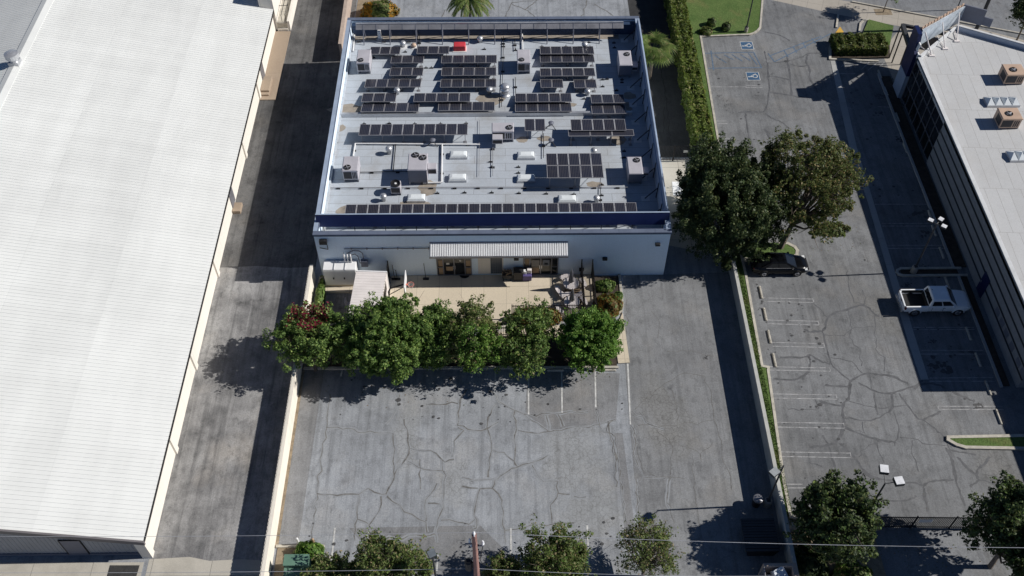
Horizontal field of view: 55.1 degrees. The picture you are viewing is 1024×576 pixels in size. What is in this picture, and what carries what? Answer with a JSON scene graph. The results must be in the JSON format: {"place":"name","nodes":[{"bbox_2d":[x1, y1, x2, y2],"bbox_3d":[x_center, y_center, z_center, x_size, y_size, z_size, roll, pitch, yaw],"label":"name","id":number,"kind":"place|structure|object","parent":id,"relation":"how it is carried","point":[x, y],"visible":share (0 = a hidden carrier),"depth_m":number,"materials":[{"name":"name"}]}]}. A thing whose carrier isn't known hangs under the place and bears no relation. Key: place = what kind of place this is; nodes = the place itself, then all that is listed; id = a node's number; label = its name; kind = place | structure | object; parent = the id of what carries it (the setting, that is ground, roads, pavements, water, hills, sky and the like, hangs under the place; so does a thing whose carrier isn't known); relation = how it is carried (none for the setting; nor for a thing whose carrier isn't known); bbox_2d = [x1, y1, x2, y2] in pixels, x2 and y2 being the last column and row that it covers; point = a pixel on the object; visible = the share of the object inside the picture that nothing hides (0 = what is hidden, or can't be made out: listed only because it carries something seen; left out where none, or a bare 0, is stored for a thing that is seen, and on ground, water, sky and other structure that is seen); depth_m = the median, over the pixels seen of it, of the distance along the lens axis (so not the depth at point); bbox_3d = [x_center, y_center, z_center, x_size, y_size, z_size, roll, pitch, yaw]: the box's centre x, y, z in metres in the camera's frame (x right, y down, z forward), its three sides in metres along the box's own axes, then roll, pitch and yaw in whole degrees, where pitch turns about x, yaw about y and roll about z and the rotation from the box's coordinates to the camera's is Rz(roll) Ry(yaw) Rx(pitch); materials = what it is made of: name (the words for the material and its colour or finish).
{"place":"outdoors","nodes":[
{"label":"outdoors","id":0,"kind":"place"},
{"bbox_2d":[0,562,143,575],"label":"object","id":1,"kind":"structure","parent":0,"point":[93,569],"depth_m":65.89,"materials":[{"name":"concrete"}]},
{"bbox_2d":[0,562,84,569],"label":"gable strip","id":2,"kind":"object","parent":1,"relation":"on","point":[46,566],"visible":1,"depth_m":66.11,"materials":[{"name":"metal"}]},
{"bbox_2d":[107,565,139,575],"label":"dark yard patch","id":3,"kind":"object","parent":1,"relation":"on","point":[123,568],"visible":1,"depth_m":65.95,"materials":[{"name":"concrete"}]},
{"bbox_2d":[0,0,275,557],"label":"warehouse","id":4,"kind":"structure","parent":0,"point":[126,127],"depth_m":79.38,"materials":[{"name":"metal"}]},
{"bbox_2d":[145,557,261,575],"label":"driveway apron","id":5,"kind":"object","parent":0,"point":[236,567],"visible":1,"depth_m":66.06,"materials":[{"name":"concrete"}]},
{"bbox_2d":[151,266,315,560],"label":"alley","id":6,"kind":"structure","parent":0,"point":[217,501],"depth_m":73.00,"materials":[{"name":"concrete"}]},
{"bbox_2d":[220,0,356,267],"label":"old alley surface","id":7,"kind":"object","parent":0,"point":[272,224],"visible":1,"depth_m":91.86,"materials":[{"name":"grey asphalt"}]},
{"bbox_2d":[259,31,290,99],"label":"loading dock slab","id":8,"kind":"structure","parent":7,"relation":"on","point":[277,55],"depth_m":100.55,"materials":[{"name":"beige concrete"}]},
{"bbox_2d":[277,0,297,30],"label":"loading ramp","id":9,"kind":"structure","parent":7,"relation":"on","point":[286,15],"depth_m":104.03,"materials":[{"name":"concrete"}]},
{"bbox_2d":[338,0,351,56],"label":"block wall","id":10,"kind":"structure","parent":7,"relation":"on","point":[347,5],"depth_m":101.78,"materials":[{"name":"beige concrete"}]},
{"bbox_2d":[311,287,389,331],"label":"service yard","id":11,"kind":"structure","parent":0,"point":[337,301],"depth_m":80.68,"materials":[{"name":"concrete"}]},
{"bbox_2d":[348,270,389,321],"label":"shipping container","id":12,"kind":"object","parent":11,"relation":"on","point":[366,282],"visible":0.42,"depth_m":78.38,"materials":[{"name":"white metal"}]},
{"bbox_2d":[0,0,728,575],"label":"ground","id":13,"kind":"structure","parent":0,"point":[578,462],"depth_m":71.40,"materials":[{"name":"grey asphalt"}]},
{"bbox_2d":[259,265,315,575],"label":"block wall","id":14,"kind":"structure","parent":13,"relation":"on","point":[273,519],"depth_m":69.94,"materials":[{"name":"beige concrete"}]},
{"bbox_2d":[262,300,345,372],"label":"leafy tree","id":15,"kind":"object","parent":13,"relation":"on","point":[310,335],"visible":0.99,"depth_m":73.29,"materials":[{"name":"green plant"}]},
{"bbox_2d":[299,550,367,575],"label":"leafy tree","id":16,"kind":"object","parent":13,"relation":"on","point":[330,567],"visible":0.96,"depth_m":62.59,"materials":[{"name":"green plant"}]},
{"bbox_2d":[352,526,440,575],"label":"leafy tree","id":17,"kind":"object","parent":13,"relation":"on","point":[381,557],"visible":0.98,"depth_m":62.35,"materials":[{"name":"green plant"}]},
{"bbox_2d":[278,363,634,574],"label":"asphalt repairs","id":18,"kind":"structure","parent":13,"relation":"on","point":[578,393],"depth_m":72.24,"materials":[{"name":"grey asphalt"}]},
{"bbox_2d":[446,0,494,16],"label":"palm tree","id":19,"kind":"object","parent":13,"relation":"on","point":[465,6],"visible":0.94,"depth_m":99.83,"materials":[{"name":"green plant"}]},
{"bbox_2d":[318,274,629,363],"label":"patio","id":20,"kind":"structure","parent":13,"relation":"on","point":[500,293],"depth_m":81.08,"materials":[{"name":"concrete"}]},
{"bbox_2d":[323,252,357,284],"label":"electrical cabinet","id":21,"kind":"object","parent":20,"relation":"on","point":[339,272],"visible":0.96,"depth_m":80.26,"materials":[{"name":"white metal"}]},
{"bbox_2d":[464,531,486,575],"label":"utility pole","id":22,"kind":"object","parent":13,"relation":"on","point":[470,564],"visible":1,"depth_m":57.07,"materials":[{"name":"brown wood"}]},
{"bbox_2d":[475,532,1023,547],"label":"overhead wire","id":23,"kind":"object","parent":22,"relation":"attached to","point":[763,543],"visible":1,"depth_m":54.47,"materials":[{"name":"black metal"}]},
{"bbox_2d":[331,364,630,570],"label":"painted stall lines","id":24,"kind":"object","parent":13,"relation":"on","point":[528,413],"visible":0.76,"depth_m":74.27,"materials":[{"name":"white paint"}]},
{"bbox_2d":[312,16,671,276],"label":"office building","id":25,"kind":"structure","parent":13,"relation":"on","point":[543,245],"depth_m":85.13,"materials":[{"name":"paint"}]},
{"bbox_2d":[342,156,360,181],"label":"air conditioner","id":26,"kind":"object","parent":25,"relation":"on","point":[351,167],"visible":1,"depth_m":83.50,"materials":[{"name":"white metal"}]},
{"bbox_2d":[356,49,371,73],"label":"air conditioner","id":27,"kind":"object","parent":25,"relation":"on","point":[364,60],"visible":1,"depth_m":92.83,"materials":[{"name":"white metal"}]},
{"bbox_2d":[361,93,396,102],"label":"solar array","id":28,"kind":"object","parent":25,"relation":"on","point":[379,97],"visible":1,"depth_m":90.47,"materials":[{"name":"glass"}]},
{"bbox_2d":[361,103,418,111],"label":"solar array","id":29,"kind":"object","parent":25,"relation":"on","point":[389,107],"visible":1,"depth_m":89.58,"materials":[{"name":"glass"}]},
{"bbox_2d":[364,79,421,91],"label":"solar array","id":30,"kind":"object","parent":25,"relation":"on","point":[382,83],"visible":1,"depth_m":91.73,"materials":[{"name":"glass"}]},
{"bbox_2d":[389,67,423,78],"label":"solar array","id":31,"kind":"object","parent":25,"relation":"on","point":[415,71],"visible":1,"depth_m":92.86,"materials":[{"name":"glass"}]},
{"bbox_2d":[358,124,467,142],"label":"solar array","id":32,"kind":"object","parent":25,"relation":"on","point":[419,129],"visible":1,"depth_m":86.89,"materials":[{"name":"glass"}]},
{"bbox_2d":[407,152,436,184],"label":"air conditioner","id":33,"kind":"object","parent":25,"relation":"on","point":[420,168],"visible":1,"depth_m":83.16,"materials":[{"name":"white metal"}]},
{"bbox_2d":[413,93,470,102],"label":"solar array","id":34,"kind":"object","parent":25,"relation":"on","point":[443,97],"visible":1,"depth_m":90.47,"materials":[{"name":"glass"}]},
{"bbox_2d":[438,102,494,111],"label":"solar array","id":35,"kind":"object","parent":25,"relation":"on","point":[467,106],"visible":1,"depth_m":89.66,"materials":[{"name":"glass"}]},
{"bbox_2d":[440,79,495,91],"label":"solar array","id":36,"kind":"object","parent":25,"relation":"on","point":[465,83],"visible":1,"depth_m":91.74,"materials":[{"name":"glass"}]},
{"bbox_2d":[441,67,495,78],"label":"solar array","id":37,"kind":"object","parent":25,"relation":"on","point":[479,71],"visible":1,"depth_m":92.87,"materials":[{"name":"glass"}]},
{"bbox_2d":[441,55,496,67],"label":"solar array","id":38,"kind":"object","parent":25,"relation":"on","point":[472,58],"visible":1,"depth_m":94.02,"materials":[{"name":"glass"}]},
{"bbox_2d":[330,187,628,189],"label":"roof conduit","id":39,"kind":"object","parent":25,"relation":"on","point":[338,188],"visible":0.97,"depth_m":83.43,"materials":[{"name":"grey metal"}]},
{"bbox_2d":[345,202,636,227],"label":"solar array","id":40,"kind":"object","parent":25,"relation":"on","point":[493,207],"visible":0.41,"depth_m":80.51,"materials":[{"name":"glass"}]},
{"bbox_2d":[492,123,513,143],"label":"air conditioner","id":41,"kind":"object","parent":25,"relation":"on","point":[501,132],"visible":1,"depth_m":86.44,"materials":[{"name":"white metal"}]},
{"bbox_2d":[515,93,571,102],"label":"solar array","id":42,"kind":"object","parent":25,"relation":"on","point":[543,97],"visible":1,"depth_m":90.48,"materials":[{"name":"glass"}]},
{"bbox_2d":[515,103,571,111],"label":"solar array","id":43,"kind":"object","parent":25,"relation":"on","point":[543,107],"visible":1,"depth_m":89.56,"materials":[{"name":"glass"}]},
{"bbox_2d":[540,46,593,54],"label":"solar array","id":44,"kind":"object","parent":25,"relation":"on","point":[567,50],"visible":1,"depth_m":94.90,"materials":[{"name":"glass"}]},
{"bbox_2d":[540,54,594,66],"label":"solar array","id":45,"kind":"object","parent":25,"relation":"on","point":[565,58],"visible":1,"depth_m":94.12,"materials":[{"name":"glass"}]},
{"bbox_2d":[540,68,594,80],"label":"solar array","id":46,"kind":"object","parent":25,"relation":"on","point":[544,72],"visible":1,"depth_m":92.76,"materials":[{"name":"glass"}]},
{"bbox_2d":[546,153,603,188],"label":"solar array","id":47,"kind":"object","parent":25,"relation":"on","point":[573,166],"visible":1,"depth_m":83.41,"materials":[{"name":"glass"}]},
{"bbox_2d":[570,119,625,140],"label":"solar array","id":48,"kind":"object","parent":25,"relation":"on","point":[608,125],"visible":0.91,"depth_m":86.97,"materials":[{"name":"glass"}]},
{"bbox_2d":[568,129,633,145],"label":"solar array","id":49,"kind":"object","parent":25,"relation":"on","point":[627,132],"visible":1,"depth_m":86.41,"materials":[{"name":"glass"}]},
{"bbox_2d":[590,94,624,104],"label":"solar array","id":50,"kind":"object","parent":25,"relation":"on","point":[606,98],"visible":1,"depth_m":90.40,"materials":[{"name":"glass"}]},
{"bbox_2d":[591,105,626,117],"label":"solar array","id":51,"kind":"object","parent":25,"relation":"on","point":[605,109],"visible":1,"depth_m":89.40,"materials":[{"name":"glass"}]},
{"bbox_2d":[617,51,637,77],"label":"air conditioner","id":52,"kind":"object","parent":25,"relation":"on","point":[626,65],"visible":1,"depth_m":92.44,"materials":[{"name":"white metal"}]},
{"bbox_2d":[626,157,648,183],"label":"air conditioner","id":53,"kind":"object","parent":25,"relation":"on","point":[636,171],"visible":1,"depth_m":83.46,"materials":[{"name":"white metal"}]},
{"bbox_2d":[311,387,672,542],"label":"crack edges","id":54,"kind":"object","parent":13,"relation":"on","point":[495,479],"visible":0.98,"depth_m":70.61,"materials":[{"name":"grey asphalt"}]},
{"bbox_2d":[480,550,525,575],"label":"leafy tree","id":55,"kind":"object","parent":13,"relation":"on","point":[501,564],"visible":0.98,"depth_m":62.92,"materials":[{"name":"green plant"}]},
{"bbox_2d":[311,0,731,541],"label":"asphalt cracks","id":56,"kind":"object","parent":13,"relation":"on","point":[608,427],"visible":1,"depth_m":71.55,"materials":[{"name":"black asphalt"}]},
{"bbox_2d":[493,295,556,379],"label":"leafy tree","id":57,"kind":"object","parent":13,"relation":"on","point":[536,338],"visible":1,"depth_m":73.78,"materials":[{"name":"green plant"}]},
{"bbox_2d":[517,513,597,575],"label":"leafy tree","id":58,"kind":"object","parent":13,"relation":"on","point":[563,555],"visible":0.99,"depth_m":62.43,"materials":[{"name":"green plant"}]},
{"bbox_2d":[552,305,627,379],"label":"leafy tree","id":59,"kind":"object","parent":13,"relation":"on","point":[591,337],"visible":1,"depth_m":73.51,"materials":[{"name":"green plant"}]},
{"bbox_2d":[614,511,687,575],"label":"leafy tree","id":60,"kind":"object","parent":13,"relation":"on","point":[659,546],"visible":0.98,"depth_m":63.16,"materials":[{"name":"green plant"}]},
{"bbox_2d":[663,0,714,154],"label":"clipped hedge","id":61,"kind":"object","parent":13,"relation":"on","point":[695,106],"visible":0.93,"depth_m":96.50,"materials":[{"name":"green plant"}]},
{"bbox_2d":[729,250,798,575],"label":"block wall","id":62,"kind":"structure","parent":13,"relation":"on","point":[788,547],"depth_m":72.45,"materials":[{"name":"beige concrete"}]},
{"bbox_2d":[758,563,797,575],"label":"dumpster","id":63,"kind":"object","parent":13,"relation":"on","point":[789,568],"visible":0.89,"depth_m":64.46,"materials":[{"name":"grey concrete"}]},
{"bbox_2d":[877,515,988,528],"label":"iron gate","id":64,"kind":"structure","parent":13,"relation":"on","point":[925,520],"depth_m":67.15,"materials":[{"name":"metal"}]},
{"bbox_2d":[893,3,1023,387],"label":"corner building","id":65,"kind":"structure","parent":13,"relation":"on","point":[945,84],"depth_m":86.25,"materials":[{"name":"paint"}]},
{"bbox_2d":[982,97,1020,107],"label":"pyramid skylight","id":66,"kind":"object","parent":65,"relation":"on","point":[1001,102],"visible":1,"depth_m":88.37,"materials":[{"name":"glass"}]},
{"bbox_2d":[993,108,1022,128],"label":"air conditioner","id":67,"kind":"object","parent":65,"relation":"on","point":[1007,118],"visible":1,"depth_m":86.14,"materials":[{"name":"beige metal"}]},
{"bbox_2d":[997,64,1023,84],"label":"air conditioner","id":68,"kind":"object","parent":65,"relation":"on","point":[1010,74],"visible":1,"depth_m":90.08,"materials":[{"name":"beige metal"}]},
{"bbox_2d":[1006,0,1023,40],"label":"leafy tree","id":69,"kind":"object","parent":13,"relation":"on","point":[1018,10],"visible":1,"depth_m":99.87,"materials":[{"name":"green plant"}]},
{"bbox_2d":[274,0,885,575],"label":"bare earth","id":70,"kind":"structure","parent":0,"point":[876,564],"depth_m":67.12,"materials":[{"name":"soil"}]},
{"bbox_2d":[283,554,312,575],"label":"pad transformer","id":71,"kind":"object","parent":70,"relation":"on","point":[295,562],"visible":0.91,"depth_m":64.80,"materials":[{"name":"metal"}]},
{"bbox_2d":[292,539,324,564],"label":"round shrub","id":72,"kind":"object","parent":70,"relation":"on","point":[310,548],"visible":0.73,"depth_m":65.97,"materials":[{"name":"green plant"}]},
{"bbox_2d":[360,0,399,17],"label":"round shrub","id":73,"kind":"object","parent":70,"relation":"on","point":[383,8],"visible":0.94,"depth_m":104.54,"materials":[{"name":"orange plant"}]},
{"bbox_2d":[785,544,829,575],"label":"round shrub","id":74,"kind":"object","parent":70,"relation":"on","point":[810,561],"visible":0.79,"depth_m":65.32,"materials":[{"name":"green plant"}]},
{"bbox_2d":[830,561,873,575],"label":"round shrub","id":75,"kind":"object","parent":70,"relation":"on","point":[841,569],"visible":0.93,"depth_m":64.72,"materials":[{"name":"green plant"}]},
{"bbox_2d":[306,41,1009,385],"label":"planter soil","id":76,"kind":"structure","parent":0,"point":[555,352],"depth_m":83.07,"materials":[{"name":"brown soil"}]},
{"bbox_2d":[332,291,438,385],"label":"leafy tree","id":77,"kind":"object","parent":76,"relation":"on","point":[371,347],"visible":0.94,"depth_m":72.74,"materials":[{"name":"green plant"}]},
{"bbox_2d":[401,297,470,370],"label":"leafy tree","id":78,"kind":"object","parent":76,"relation":"on","point":[443,316],"visible":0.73,"depth_m":73.48,"materials":[{"name":"green plant"}]},
{"bbox_2d":[434,294,510,373],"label":"leafy tree","id":79,"kind":"object","parent":76,"relation":"on","point":[482,343],"visible":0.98,"depth_m":73.25,"materials":[{"name":"green plant"}]},
{"bbox_2d":[593,293,623,318],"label":"round shrub","id":80,"kind":"object","parent":76,"relation":"on","point":[611,304],"visible":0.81,"depth_m":79.11,"materials":[{"name":"orange plant"}]},
{"bbox_2d":[828,32,888,55],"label":"clipped hedge","id":81,"kind":"object","parent":76,"relation":"on","point":[842,44],"visible":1,"depth_m":101.04,"materials":[{"name":"green plant"}]},
{"bbox_2d":[628,0,690,156],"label":"side lane","id":82,"kind":"structure","parent":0,"point":[652,14],"depth_m":97.77,"materials":[{"name":"grey asphalt"}]},
{"bbox_2d":[642,29,678,79],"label":"palm tree","id":83,"kind":"object","parent":82,"relation":"on","point":[660,53],"visible":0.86,"depth_m":95.43,"materials":[{"name":"green plant"}]},
{"bbox_2d":[661,160,707,252],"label":"side yard slab","id":84,"kind":"structure","parent":0,"point":[670,168],"depth_m":88.28,"materials":[{"name":"concrete"}]},
{"bbox_2d":[623,272,785,575],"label":"side driveway","id":85,"kind":"structure","parent":0,"point":[695,312],"depth_m":73.33,"materials":[{"name":"grey asphalt"}]},
{"bbox_2d":[740,518,779,555],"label":"dumpster","id":86,"kind":"object","parent":85,"relation":"on","point":[758,533],"visible":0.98,"depth_m":66.42,"materials":[{"name":"metal"}]},
{"bbox_2d":[686,0,1023,515],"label":"lawn","id":87,"kind":"structure","parent":0,"point":[735,13],"depth_m":103.83,"materials":[{"name":"green plant"}]},
{"bbox_2d":[671,131,799,273],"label":"leafy tree","id":88,"kind":"object","parent":87,"relation":"on","point":[733,193],"visible":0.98,"depth_m":79.82,"materials":[{"name":"green plant"}]},
{"bbox_2d":[702,0,1023,575],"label":"neighbour car park","id":89,"kind":"structure","parent":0,"point":[822,281],"depth_m":79.43,"materials":[{"name":"grey asphalt"}]},
{"bbox_2d":[309,58,983,556],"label":"oil stains","id":90,"kind":"object","parent":89,"relation":"on","point":[943,364],"visible":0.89,"depth_m":76.89,"materials":[{"name":"black liquid"}]},
{"bbox_2d":[276,0,1023,548],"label":"kerb","id":91,"kind":"structure","parent":89,"relation":"on","point":[952,442],"depth_m":76.32,"materials":[{"name":"concrete"}]},
{"bbox_2d":[705,33,830,69],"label":"blue access hatching","id":92,"kind":"object","parent":89,"relation":"on","point":[768,53],"visible":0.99,"depth_m":101.31,"materials":[{"name":"paint"}]},
{"bbox_2d":[750,252,808,276],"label":"sedan car","id":93,"kind":"object","parent":89,"relation":"on","point":[788,263],"visible":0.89,"depth_m":81.82,"materials":[{"name":"black paint"}]},
{"bbox_2d":[757,125,873,249],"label":"leafy tree","id":94,"kind":"object","parent":89,"relation":"on","point":[827,168],"visible":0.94,"depth_m":79.97,"materials":[{"name":"green plant"}]},
{"bbox_2d":[782,468,889,566],"bbox_3d":[21.524,15.081,64.763,6.118,6.836,6.674,20,53,16],"label":"leafy tree","id":95,"kind":"object","parent":89,"relation":"on","point":[823,518],"visible":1,"depth_m":63.35,"materials":[{"name":"green plant"}]},
{"bbox_2d":[717,62,1003,487],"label":"faded stall lines","id":96,"kind":"object","parent":89,"relation":"on","point":[824,345],"visible":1,"depth_m":76.43,"materials":[{"name":"paint"}]},
{"bbox_2d":[738,31,995,511],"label":"sealed cracks","id":97,"kind":"object","parent":89,"relation":"on","point":[842,405],"visible":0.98,"depth_m":74.50,"materials":[{"name":"black asphalt"}]},
{"bbox_2d":[831,61,928,379],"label":"concrete gutter","id":98,"kind":"object","parent":89,"relation":"on","point":[912,342],"visible":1,"depth_m":85.24,"materials":[{"name":"grey concrete"}]},
{"bbox_2d":[896,285,970,315],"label":"pickup truck","id":99,"kind":"object","parent":89,"relation":"on","point":[914,302],"visible":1,"depth_m":79.18,"materials":[{"name":"white paint"}]},
{"bbox_2d":[877,73,1002,387],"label":"grey planter kerb","id":100,"kind":"structure","parent":89,"relation":"on","point":[945,246],"depth_m":85.22,"materials":[{"name":"concrete"}]},
{"bbox_2d":[957,470,1023,575],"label":"leafy tree","id":101,"kind":"object","parent":89,"relation":"on","point":[1003,506],"visible":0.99,"depth_m":61.96,"materials":[{"name":"green plant"}]},
{"bbox_2d":[774,0,1023,80],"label":"pavement","id":102,"kind":"structure","parent":0,"point":[856,10],"depth_m":105.49,"materials":[{"name":"concrete"}]},
{"bbox_2d":[889,23,945,64],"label":"entrance portal","id":103,"kind":"object","parent":102,"relation":"on","point":[903,27],"visible":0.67,"depth_m":97.68,"materials":[{"name":"metal"}]},
{"bbox_2d":[875,528,990,575],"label":"driveway","id":104,"kind":"structure","parent":0,"point":[954,560],"depth_m":66.70,"materials":[{"name":"grey asphalt"}]},
{"bbox_2d":[844,0,1023,32],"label":"street","id":105,"kind":"structure","parent":0,"point":[998,12],"depth_m":106.52,"materials":[{"name":"grey asphalt"}]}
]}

